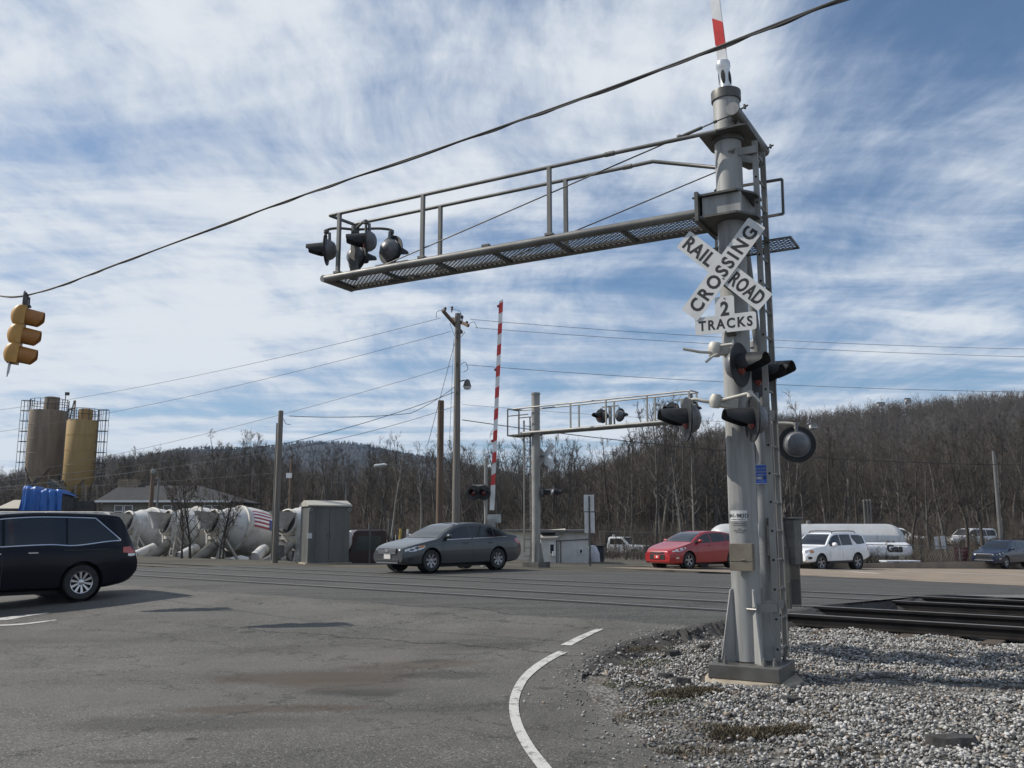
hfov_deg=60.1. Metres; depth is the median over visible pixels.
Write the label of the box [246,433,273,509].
bare tree
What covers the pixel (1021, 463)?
bare tree
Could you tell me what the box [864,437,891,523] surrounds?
bare tree
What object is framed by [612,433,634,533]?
bare tree
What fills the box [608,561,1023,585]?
concrete road
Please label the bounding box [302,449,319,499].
bare tree
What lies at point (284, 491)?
bare tree
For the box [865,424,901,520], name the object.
bare tree
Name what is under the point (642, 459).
bare tree
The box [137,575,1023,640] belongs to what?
rail
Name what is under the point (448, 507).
bare tree
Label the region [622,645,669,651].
dry weeds
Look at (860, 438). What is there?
bare tree
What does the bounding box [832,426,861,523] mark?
bare tree
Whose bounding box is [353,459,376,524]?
bare tree
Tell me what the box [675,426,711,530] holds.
bare tree
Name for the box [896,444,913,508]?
bare tree
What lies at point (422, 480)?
bare tree
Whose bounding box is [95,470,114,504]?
bare tree
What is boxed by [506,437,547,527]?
bare tree
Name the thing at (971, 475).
bare tree
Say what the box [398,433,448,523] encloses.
bare tree
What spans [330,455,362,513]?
bare tree
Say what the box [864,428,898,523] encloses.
bare tree
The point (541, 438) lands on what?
bare tree
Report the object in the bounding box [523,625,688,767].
gravel
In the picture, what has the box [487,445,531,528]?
bare tree
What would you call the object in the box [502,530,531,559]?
pale outbuilding
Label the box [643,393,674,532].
bare tree
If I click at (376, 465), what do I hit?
hanging lamp
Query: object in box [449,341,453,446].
overhead wire
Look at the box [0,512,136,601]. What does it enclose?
minivan
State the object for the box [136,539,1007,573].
ground
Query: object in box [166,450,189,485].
bare tree
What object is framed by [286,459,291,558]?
vent pole
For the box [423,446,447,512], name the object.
bare tree
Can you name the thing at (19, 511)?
parked truck
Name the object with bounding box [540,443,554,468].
crossbuck
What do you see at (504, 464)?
bare tree
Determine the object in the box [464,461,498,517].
bare tree
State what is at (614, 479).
bare tree
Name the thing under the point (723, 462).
bare tree
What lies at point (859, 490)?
bare tree
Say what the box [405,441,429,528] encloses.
bare tree
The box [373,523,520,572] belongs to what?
sedan
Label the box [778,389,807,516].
bare tree
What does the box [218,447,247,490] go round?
bare tree
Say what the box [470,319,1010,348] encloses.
overhead wire
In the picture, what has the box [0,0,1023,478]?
sky
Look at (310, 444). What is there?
hillside trees
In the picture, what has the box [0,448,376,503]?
hillside trees
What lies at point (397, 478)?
bare tree
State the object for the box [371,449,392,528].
bare tree
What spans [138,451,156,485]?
bare tree
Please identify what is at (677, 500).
bare tree
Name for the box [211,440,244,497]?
bare tree
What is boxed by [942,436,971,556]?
bare tree
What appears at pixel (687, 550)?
hatchback
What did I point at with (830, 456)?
bare tree
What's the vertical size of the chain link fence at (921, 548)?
1.673 m
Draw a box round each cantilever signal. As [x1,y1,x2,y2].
[306,86,803,688]
[507,390,701,567]
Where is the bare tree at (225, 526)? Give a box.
[206,485,243,558]
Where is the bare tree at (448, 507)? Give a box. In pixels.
[444,443,465,522]
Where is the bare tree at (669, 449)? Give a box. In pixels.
[630,387,717,532]
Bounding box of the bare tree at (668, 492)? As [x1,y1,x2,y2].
[645,401,696,542]
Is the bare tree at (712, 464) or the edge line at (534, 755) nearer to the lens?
the edge line at (534, 755)
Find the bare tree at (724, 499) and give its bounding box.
[711,462,781,503]
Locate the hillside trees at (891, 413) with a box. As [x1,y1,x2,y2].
[525,386,1023,521]
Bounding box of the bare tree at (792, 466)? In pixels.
[778,410,825,510]
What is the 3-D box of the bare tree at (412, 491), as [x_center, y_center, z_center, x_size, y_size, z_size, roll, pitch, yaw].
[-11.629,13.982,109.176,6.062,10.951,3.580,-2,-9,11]
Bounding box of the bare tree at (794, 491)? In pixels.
[780,458,819,520]
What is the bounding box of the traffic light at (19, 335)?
[3,290,44,376]
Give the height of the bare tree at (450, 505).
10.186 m
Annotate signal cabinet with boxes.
[296,500,351,563]
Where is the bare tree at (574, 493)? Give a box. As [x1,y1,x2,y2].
[559,454,585,529]
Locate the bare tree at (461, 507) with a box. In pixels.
[447,448,475,522]
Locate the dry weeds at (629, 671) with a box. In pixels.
[610,669,650,676]
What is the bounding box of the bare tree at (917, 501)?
[885,435,938,548]
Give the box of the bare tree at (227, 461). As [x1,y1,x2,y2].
[214,442,238,492]
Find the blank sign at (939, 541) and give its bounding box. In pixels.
[934,536,945,561]
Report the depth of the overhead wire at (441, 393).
41.96 m
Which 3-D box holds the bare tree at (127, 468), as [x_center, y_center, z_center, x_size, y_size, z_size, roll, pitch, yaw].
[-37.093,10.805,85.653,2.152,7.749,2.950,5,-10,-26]
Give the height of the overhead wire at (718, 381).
1.031 m
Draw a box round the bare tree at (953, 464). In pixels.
[938,417,963,519]
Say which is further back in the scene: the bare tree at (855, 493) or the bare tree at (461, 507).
the bare tree at (461, 507)
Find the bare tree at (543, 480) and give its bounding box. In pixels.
[508,438,559,529]
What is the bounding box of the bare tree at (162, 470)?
[149,453,174,485]
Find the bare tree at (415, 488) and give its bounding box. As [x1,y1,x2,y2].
[408,459,419,521]
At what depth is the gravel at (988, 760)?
7.99 m
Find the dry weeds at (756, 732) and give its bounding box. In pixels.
[703,720,817,740]
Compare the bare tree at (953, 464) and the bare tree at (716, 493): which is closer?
the bare tree at (716, 493)
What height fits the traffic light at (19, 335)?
1.496 m
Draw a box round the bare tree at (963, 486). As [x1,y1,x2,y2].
[944,418,978,527]
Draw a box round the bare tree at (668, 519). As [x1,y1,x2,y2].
[637,427,699,534]
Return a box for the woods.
[0,410,1023,542]
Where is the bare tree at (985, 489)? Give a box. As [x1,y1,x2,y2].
[969,416,1003,527]
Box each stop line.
[0,613,45,619]
[0,620,53,625]
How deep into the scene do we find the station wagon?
54.06 m
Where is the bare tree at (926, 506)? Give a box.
[893,432,959,552]
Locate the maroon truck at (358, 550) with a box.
[349,519,390,562]
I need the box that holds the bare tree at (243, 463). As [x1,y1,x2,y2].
[230,427,252,495]
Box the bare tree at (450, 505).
[443,460,463,521]
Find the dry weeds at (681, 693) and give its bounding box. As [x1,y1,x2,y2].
[641,682,732,698]
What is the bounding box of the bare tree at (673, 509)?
[643,396,705,534]
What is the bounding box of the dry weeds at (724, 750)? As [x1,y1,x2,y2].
[649,744,756,756]
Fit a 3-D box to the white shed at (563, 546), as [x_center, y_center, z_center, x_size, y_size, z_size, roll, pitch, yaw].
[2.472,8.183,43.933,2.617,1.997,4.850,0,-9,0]
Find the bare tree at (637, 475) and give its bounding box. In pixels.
[623,429,652,531]
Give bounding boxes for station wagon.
[972,538,1023,568]
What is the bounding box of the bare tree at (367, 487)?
[355,443,383,528]
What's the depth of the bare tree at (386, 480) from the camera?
95.98 m
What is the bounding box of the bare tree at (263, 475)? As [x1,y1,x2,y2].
[250,446,269,501]
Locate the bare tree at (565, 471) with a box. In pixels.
[554,444,573,529]
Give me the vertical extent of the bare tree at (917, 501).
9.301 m
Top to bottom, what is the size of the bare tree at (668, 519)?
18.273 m
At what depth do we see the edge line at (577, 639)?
11.60 m
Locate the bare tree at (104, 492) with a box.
[84,453,116,510]
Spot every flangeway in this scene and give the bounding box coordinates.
[132,575,726,610]
[136,570,812,606]
[147,575,779,612]
[201,568,864,599]
[249,567,887,595]
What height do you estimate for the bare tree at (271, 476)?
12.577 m
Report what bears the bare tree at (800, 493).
on the ground
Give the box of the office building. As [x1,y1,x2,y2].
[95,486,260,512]
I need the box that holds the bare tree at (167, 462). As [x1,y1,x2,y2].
[160,458,174,485]
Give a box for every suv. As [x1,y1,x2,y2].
[802,530,869,568]
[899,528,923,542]
[947,528,997,543]
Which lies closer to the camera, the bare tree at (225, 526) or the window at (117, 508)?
the bare tree at (225, 526)
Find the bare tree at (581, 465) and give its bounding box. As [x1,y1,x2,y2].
[575,445,598,537]
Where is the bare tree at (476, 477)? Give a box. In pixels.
[460,443,495,522]
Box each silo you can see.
[15,392,69,488]
[62,400,109,500]
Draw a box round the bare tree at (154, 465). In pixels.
[142,443,160,485]
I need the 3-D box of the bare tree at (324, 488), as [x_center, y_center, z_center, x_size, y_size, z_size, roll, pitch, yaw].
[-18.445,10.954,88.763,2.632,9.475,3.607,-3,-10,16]
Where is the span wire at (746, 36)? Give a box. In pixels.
[0,0,848,297]
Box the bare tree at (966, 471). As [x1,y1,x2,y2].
[946,436,979,516]
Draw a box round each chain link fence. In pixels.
[599,531,676,561]
[803,544,960,563]
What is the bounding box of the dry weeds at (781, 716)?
[743,708,851,719]
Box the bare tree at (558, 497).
[543,434,568,527]
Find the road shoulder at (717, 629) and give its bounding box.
[582,594,1022,676]
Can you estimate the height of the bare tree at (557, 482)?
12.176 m
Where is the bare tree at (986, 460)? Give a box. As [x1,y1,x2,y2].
[959,427,992,504]
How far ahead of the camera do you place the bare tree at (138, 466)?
131.54 m
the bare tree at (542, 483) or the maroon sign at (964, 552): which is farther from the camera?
the bare tree at (542, 483)
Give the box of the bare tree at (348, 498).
[340,453,358,513]
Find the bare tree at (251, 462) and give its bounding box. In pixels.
[223,430,269,500]
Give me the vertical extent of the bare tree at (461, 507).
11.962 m
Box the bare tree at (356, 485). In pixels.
[351,462,365,528]
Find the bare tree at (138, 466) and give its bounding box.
[133,449,143,477]
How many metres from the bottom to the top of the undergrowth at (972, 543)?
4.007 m
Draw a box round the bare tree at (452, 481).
[427,429,476,514]
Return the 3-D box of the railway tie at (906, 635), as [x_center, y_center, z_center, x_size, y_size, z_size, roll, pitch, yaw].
[5.977,3.639,12.821,0.220,0.180,2.600,-7,-12,36]
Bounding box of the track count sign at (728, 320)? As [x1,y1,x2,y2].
[695,295,756,336]
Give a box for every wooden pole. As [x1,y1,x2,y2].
[270,410,290,562]
[436,400,443,523]
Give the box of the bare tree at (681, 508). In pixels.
[651,401,713,528]
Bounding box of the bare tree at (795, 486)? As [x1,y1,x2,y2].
[780,402,826,516]
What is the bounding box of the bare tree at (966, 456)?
[939,425,984,505]
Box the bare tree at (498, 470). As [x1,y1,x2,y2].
[489,436,510,530]
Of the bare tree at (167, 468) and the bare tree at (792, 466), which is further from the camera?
the bare tree at (792, 466)
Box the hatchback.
[645,531,729,568]
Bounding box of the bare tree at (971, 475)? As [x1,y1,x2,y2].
[948,419,991,546]
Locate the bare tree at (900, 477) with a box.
[883,436,920,521]
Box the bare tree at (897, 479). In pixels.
[878,429,910,527]
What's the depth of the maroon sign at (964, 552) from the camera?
55.01 m
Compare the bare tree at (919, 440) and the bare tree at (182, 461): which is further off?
the bare tree at (919, 440)
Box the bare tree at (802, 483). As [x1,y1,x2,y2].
[786,419,818,522]
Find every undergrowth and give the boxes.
[0,491,1022,550]
[358,513,693,559]
[804,519,1022,563]
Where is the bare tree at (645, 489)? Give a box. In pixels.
[633,401,672,542]
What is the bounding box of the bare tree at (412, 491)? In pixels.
[403,457,432,526]
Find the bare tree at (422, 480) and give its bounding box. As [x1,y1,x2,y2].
[415,457,430,523]
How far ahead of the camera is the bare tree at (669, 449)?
87.05 m
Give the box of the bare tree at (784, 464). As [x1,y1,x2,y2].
[778,421,788,503]
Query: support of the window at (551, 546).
in the white shed at (563, 546)
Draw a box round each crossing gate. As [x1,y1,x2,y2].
[466,299,504,566]
[710,0,815,655]
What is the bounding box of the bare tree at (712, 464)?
[688,422,727,516]
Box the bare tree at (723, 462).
[711,437,727,497]
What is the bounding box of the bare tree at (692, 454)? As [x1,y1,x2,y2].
[685,431,700,526]
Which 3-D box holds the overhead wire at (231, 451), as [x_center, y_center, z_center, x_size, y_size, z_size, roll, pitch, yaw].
[-16.038,2.372,41.086,26.307,4.118,5.233,-2,-9,11]
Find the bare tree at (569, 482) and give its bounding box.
[545,436,592,529]
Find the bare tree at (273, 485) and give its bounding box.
[267,456,283,510]
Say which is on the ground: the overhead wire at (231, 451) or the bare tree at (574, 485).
the bare tree at (574, 485)
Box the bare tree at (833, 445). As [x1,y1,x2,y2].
[832,441,855,515]
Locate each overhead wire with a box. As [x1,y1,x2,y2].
[0,331,450,431]
[0,406,453,487]
[1,366,450,475]
[2,318,439,409]
[3,392,453,480]
[14,472,281,489]
[293,387,453,417]
[306,460,434,474]
[428,343,454,442]
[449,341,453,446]
[462,404,939,427]
[462,419,1010,464]
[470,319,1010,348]
[472,365,1007,391]
[475,327,1020,356]
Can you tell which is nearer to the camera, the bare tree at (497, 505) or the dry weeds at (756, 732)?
the dry weeds at (756, 732)
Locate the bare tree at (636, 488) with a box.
[608,419,654,537]
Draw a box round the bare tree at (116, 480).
[109,456,133,489]
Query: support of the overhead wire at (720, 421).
attached to the utility pole at (457, 322)
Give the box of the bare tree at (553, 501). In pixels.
[531,446,571,527]
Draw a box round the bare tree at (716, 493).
[696,421,728,525]
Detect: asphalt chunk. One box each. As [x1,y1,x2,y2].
[658,672,673,679]
[664,649,680,656]
[672,677,690,685]
[697,643,710,651]
[781,695,803,704]
[923,733,978,748]
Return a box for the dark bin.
[594,545,604,561]
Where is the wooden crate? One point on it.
(125, 483)
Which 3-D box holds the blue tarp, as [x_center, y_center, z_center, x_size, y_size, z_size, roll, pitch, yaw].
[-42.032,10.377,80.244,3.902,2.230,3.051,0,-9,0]
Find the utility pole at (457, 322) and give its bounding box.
[436,306,476,522]
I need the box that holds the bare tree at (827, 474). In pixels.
[817,421,841,523]
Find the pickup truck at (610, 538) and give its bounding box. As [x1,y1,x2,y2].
[588,535,649,555]
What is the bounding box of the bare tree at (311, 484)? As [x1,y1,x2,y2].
[295,470,317,507]
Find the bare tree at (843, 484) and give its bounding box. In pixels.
[839,452,853,521]
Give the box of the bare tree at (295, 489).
[280,453,305,508]
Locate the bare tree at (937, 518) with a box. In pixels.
[905,433,966,536]
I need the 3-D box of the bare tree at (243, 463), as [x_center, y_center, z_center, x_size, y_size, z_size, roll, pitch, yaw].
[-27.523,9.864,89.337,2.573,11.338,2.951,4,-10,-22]
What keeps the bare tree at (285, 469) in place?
on the ground
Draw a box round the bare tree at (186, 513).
[163,454,212,557]
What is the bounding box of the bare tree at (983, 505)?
[965,406,998,525]
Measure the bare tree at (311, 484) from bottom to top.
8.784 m
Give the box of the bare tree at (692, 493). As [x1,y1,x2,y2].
[684,453,707,530]
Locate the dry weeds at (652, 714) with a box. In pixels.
[613,710,691,722]
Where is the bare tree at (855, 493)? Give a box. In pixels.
[844,450,866,523]
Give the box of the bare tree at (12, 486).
[6,474,17,502]
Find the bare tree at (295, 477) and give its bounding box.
[271,442,315,508]
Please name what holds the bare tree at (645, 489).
on the ground
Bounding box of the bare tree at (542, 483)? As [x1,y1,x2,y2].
[517,452,560,509]
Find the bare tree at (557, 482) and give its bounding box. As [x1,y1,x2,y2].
[547,456,566,517]
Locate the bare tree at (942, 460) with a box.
[922,427,961,512]
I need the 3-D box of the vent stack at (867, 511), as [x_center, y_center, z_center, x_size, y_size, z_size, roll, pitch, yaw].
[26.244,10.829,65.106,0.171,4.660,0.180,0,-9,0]
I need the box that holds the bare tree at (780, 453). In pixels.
[756,407,792,488]
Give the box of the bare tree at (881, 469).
[859,419,917,524]
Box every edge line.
[509,651,567,767]
[561,628,601,644]
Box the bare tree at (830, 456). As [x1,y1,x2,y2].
[819,432,841,523]
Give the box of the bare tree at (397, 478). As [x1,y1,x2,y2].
[387,431,410,524]
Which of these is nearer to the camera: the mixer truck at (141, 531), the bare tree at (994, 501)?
the mixer truck at (141, 531)
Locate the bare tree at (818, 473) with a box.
[805,430,827,523]
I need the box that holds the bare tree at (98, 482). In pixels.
[88,469,108,508]
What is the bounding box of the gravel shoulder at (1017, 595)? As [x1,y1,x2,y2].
[964,594,1023,597]
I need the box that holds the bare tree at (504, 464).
[496,438,522,508]
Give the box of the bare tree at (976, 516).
[961,423,1009,522]
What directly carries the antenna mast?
on the ground
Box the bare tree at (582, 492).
[554,458,597,529]
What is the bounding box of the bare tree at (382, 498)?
[360,436,406,530]
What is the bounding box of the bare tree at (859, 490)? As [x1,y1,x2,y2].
[846,437,874,523]
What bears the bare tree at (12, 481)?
on the ground
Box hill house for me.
[809,423,816,428]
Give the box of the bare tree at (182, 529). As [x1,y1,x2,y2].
[164,464,214,557]
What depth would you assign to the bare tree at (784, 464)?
103.92 m
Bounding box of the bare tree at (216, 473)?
[199,430,247,499]
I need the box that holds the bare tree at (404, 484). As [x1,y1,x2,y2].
[379,444,422,533]
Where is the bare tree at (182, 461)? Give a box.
[172,446,188,485]
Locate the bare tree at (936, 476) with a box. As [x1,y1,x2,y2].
[904,419,968,532]
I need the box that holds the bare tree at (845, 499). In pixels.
[821,430,884,523]
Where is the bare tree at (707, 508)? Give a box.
[686,432,725,530]
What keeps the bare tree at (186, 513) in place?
on the ground
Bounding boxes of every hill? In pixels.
[1,461,352,506]
[160,443,531,499]
[574,406,1023,534]
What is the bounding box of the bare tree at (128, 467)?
[109,446,141,490]
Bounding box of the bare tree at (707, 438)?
[699,412,727,524]
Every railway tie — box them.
[812,628,840,634]
[893,633,920,640]
[938,636,962,640]
[980,639,1007,646]
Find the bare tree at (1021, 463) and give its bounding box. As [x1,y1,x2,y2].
[1004,419,1023,537]
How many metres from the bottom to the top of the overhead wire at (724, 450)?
2.084 m
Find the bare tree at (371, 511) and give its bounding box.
[352,457,379,525]
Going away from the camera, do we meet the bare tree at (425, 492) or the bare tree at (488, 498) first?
the bare tree at (488, 498)
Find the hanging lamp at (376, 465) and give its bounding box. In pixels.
[374,462,386,466]
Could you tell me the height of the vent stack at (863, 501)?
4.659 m
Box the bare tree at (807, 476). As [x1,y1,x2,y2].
[779,427,820,514]
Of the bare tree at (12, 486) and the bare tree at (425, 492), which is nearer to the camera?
the bare tree at (425, 492)
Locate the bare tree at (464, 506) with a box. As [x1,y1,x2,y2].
[460,460,475,520]
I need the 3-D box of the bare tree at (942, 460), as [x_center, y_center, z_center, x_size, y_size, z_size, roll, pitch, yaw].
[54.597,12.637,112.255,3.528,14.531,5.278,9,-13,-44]
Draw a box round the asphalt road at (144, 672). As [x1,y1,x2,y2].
[0,565,1023,767]
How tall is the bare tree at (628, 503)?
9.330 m
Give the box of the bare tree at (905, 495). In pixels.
[901,442,920,525]
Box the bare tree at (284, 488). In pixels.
[280,454,293,510]
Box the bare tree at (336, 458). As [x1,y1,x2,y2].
[310,445,343,496]
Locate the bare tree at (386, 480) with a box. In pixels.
[373,439,397,528]
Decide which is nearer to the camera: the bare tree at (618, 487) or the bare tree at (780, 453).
the bare tree at (618, 487)
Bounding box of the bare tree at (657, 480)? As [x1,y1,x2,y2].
[629,399,686,543]
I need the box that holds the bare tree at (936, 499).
[889,428,961,559]
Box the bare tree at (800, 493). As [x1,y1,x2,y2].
[781,459,820,523]
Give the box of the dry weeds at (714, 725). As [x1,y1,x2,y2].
[685,721,747,733]
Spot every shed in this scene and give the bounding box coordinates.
[0,500,20,510]
[540,529,588,562]
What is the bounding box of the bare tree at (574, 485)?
[560,447,584,529]
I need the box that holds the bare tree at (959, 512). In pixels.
[946,433,990,521]
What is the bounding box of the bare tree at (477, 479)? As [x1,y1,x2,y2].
[471,461,482,509]
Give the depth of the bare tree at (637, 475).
117.58 m
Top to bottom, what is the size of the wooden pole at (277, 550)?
6.133 m
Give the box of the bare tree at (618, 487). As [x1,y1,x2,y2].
[602,445,635,535]
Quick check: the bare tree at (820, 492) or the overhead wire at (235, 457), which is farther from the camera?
the bare tree at (820, 492)
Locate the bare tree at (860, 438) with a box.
[847,425,879,516]
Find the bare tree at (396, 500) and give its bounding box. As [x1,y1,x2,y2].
[388,443,409,535]
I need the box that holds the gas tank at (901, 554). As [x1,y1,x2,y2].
[863,540,912,562]
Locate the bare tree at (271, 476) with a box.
[266,447,281,511]
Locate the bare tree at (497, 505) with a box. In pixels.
[481,431,521,528]
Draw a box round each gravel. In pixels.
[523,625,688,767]
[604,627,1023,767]
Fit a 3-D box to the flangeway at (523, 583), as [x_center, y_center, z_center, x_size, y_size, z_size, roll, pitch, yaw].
[-1.901,5.197,23.507,21.900,0.002,0.130,-7,-11,36]
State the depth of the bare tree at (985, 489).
103.20 m
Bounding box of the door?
[558,544,575,562]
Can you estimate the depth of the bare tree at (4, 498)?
108.14 m
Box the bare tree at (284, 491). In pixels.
[269,447,306,510]
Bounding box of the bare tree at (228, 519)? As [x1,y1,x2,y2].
[198,472,248,558]
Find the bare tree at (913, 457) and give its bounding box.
[901,431,950,524]
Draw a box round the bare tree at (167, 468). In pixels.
[160,451,185,485]
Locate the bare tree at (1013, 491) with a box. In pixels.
[1003,431,1021,523]
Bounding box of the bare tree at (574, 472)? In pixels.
[568,437,589,518]
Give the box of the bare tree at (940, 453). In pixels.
[924,435,944,534]
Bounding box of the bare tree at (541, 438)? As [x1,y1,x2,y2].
[528,436,550,529]
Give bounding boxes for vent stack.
[862,500,865,523]
[866,499,868,523]
[869,499,871,523]
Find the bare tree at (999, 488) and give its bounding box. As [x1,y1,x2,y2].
[980,419,1014,539]
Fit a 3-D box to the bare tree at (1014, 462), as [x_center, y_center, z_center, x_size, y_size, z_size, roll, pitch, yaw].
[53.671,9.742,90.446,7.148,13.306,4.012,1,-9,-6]
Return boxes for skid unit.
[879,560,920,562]
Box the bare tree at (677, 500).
[661,453,686,531]
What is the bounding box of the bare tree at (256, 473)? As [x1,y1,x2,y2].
[245,448,272,508]
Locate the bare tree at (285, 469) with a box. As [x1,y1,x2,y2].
[282,456,289,491]
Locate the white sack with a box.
[588,545,599,561]
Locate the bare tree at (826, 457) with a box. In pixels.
[819,434,840,505]
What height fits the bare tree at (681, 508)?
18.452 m
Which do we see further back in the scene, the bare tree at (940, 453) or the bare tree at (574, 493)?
the bare tree at (940, 453)
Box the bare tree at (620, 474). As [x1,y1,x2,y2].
[610,441,634,524]
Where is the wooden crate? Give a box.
[118,479,140,486]
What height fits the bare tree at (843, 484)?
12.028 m
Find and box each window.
[114,505,123,512]
[124,505,132,512]
[163,505,171,509]
[549,544,554,553]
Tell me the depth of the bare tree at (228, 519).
39.55 m
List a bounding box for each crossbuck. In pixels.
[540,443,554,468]
[677,218,771,320]
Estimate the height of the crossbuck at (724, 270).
1.086 m
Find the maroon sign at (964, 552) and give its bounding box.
[954,547,968,561]
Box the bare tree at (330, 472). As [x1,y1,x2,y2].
[315,448,347,500]
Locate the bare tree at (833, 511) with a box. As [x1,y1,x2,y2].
[816,432,872,521]
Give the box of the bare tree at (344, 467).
[334,448,354,503]
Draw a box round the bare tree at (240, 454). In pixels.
[222,441,251,494]
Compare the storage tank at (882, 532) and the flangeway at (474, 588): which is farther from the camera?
the storage tank at (882, 532)
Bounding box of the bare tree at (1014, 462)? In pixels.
[1002,416,1023,492]
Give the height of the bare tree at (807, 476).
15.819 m
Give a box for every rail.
[137,562,1023,605]
[137,565,1023,616]
[137,570,1023,626]
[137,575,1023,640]
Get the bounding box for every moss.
[602,680,626,689]
[620,658,671,665]
[626,679,661,687]
[643,698,695,706]
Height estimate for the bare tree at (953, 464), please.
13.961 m
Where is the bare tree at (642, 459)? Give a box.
[639,435,651,503]
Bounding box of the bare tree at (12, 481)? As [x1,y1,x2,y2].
[1,473,15,499]
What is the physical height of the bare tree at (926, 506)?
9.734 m
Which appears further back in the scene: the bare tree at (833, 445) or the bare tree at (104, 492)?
the bare tree at (104, 492)
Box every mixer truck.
[109,507,248,559]
[135,506,291,560]
[175,505,295,559]
[249,507,395,562]
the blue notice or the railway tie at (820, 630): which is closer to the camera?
the blue notice
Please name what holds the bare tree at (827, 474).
on the ground
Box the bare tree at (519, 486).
[507,448,531,519]
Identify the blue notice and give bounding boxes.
[755,464,766,483]
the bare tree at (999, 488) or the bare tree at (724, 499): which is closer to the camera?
the bare tree at (999, 488)
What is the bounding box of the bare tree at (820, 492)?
[792,443,849,523]
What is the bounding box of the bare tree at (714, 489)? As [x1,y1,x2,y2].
[699,431,723,523]
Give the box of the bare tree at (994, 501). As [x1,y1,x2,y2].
[979,422,1013,528]
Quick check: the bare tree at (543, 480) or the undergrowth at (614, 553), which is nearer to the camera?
the undergrowth at (614, 553)
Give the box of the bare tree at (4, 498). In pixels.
[0,466,10,503]
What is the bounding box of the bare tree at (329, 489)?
[326,460,352,500]
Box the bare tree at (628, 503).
[600,453,657,540]
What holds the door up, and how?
in the white shed at (563, 546)
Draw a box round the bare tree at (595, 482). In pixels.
[589,461,601,535]
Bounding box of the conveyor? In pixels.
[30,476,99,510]
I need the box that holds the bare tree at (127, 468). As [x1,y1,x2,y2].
[123,456,135,479]
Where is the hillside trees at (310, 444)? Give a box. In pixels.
[135,440,550,489]
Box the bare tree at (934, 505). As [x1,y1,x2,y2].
[921,438,943,525]
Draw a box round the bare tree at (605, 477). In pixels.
[596,436,615,534]
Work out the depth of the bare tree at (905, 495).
99.55 m
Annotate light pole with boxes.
[149,469,155,507]
[155,478,159,507]
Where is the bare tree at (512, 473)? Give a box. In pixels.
[489,441,522,528]
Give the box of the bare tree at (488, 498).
[480,459,499,523]
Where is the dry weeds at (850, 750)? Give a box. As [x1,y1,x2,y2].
[798,743,904,758]
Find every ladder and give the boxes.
[523,420,530,556]
[728,140,788,661]
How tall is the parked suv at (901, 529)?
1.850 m
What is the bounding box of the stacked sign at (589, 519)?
[584,495,594,565]
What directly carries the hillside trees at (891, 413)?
on the hill at (932, 422)
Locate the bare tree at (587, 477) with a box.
[560,443,607,529]
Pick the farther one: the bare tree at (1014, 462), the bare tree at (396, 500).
the bare tree at (1014, 462)
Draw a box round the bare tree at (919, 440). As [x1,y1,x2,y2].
[913,437,931,530]
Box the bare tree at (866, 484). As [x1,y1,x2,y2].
[844,434,899,523]
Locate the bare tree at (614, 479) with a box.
[607,453,618,515]
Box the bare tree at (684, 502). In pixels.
[657,425,703,530]
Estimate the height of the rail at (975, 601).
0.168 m
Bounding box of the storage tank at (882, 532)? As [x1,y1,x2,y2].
[711,520,905,562]
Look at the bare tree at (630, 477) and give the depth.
94.96 m
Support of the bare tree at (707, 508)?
on the ground
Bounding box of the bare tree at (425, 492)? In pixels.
[414,451,434,515]
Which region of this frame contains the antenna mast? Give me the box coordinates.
[331,472,346,500]
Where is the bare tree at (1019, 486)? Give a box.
[1002,415,1023,540]
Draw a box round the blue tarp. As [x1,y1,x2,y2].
[18,486,76,510]
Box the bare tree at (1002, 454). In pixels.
[985,416,1013,525]
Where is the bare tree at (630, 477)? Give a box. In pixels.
[607,432,647,538]
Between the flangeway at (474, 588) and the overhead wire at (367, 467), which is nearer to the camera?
the flangeway at (474, 588)
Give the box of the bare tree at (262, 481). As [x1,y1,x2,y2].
[241,443,272,508]
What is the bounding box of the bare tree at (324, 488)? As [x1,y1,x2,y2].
[315,447,340,500]
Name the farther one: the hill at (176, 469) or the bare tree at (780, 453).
the hill at (176, 469)
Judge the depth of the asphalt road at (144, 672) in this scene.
10.29 m
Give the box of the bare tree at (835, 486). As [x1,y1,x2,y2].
[817,430,840,507]
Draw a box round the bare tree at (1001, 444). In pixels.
[980,407,1012,499]
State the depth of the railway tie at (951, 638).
11.68 m
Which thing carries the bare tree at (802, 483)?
on the ground
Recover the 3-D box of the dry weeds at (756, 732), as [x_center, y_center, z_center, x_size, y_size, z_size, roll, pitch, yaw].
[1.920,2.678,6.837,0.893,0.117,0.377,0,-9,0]
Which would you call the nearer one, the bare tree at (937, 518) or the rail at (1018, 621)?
the rail at (1018, 621)
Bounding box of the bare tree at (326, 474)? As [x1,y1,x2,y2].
[317,452,335,500]
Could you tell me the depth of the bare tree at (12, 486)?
114.12 m
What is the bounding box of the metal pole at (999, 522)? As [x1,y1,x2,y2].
[992,451,1002,539]

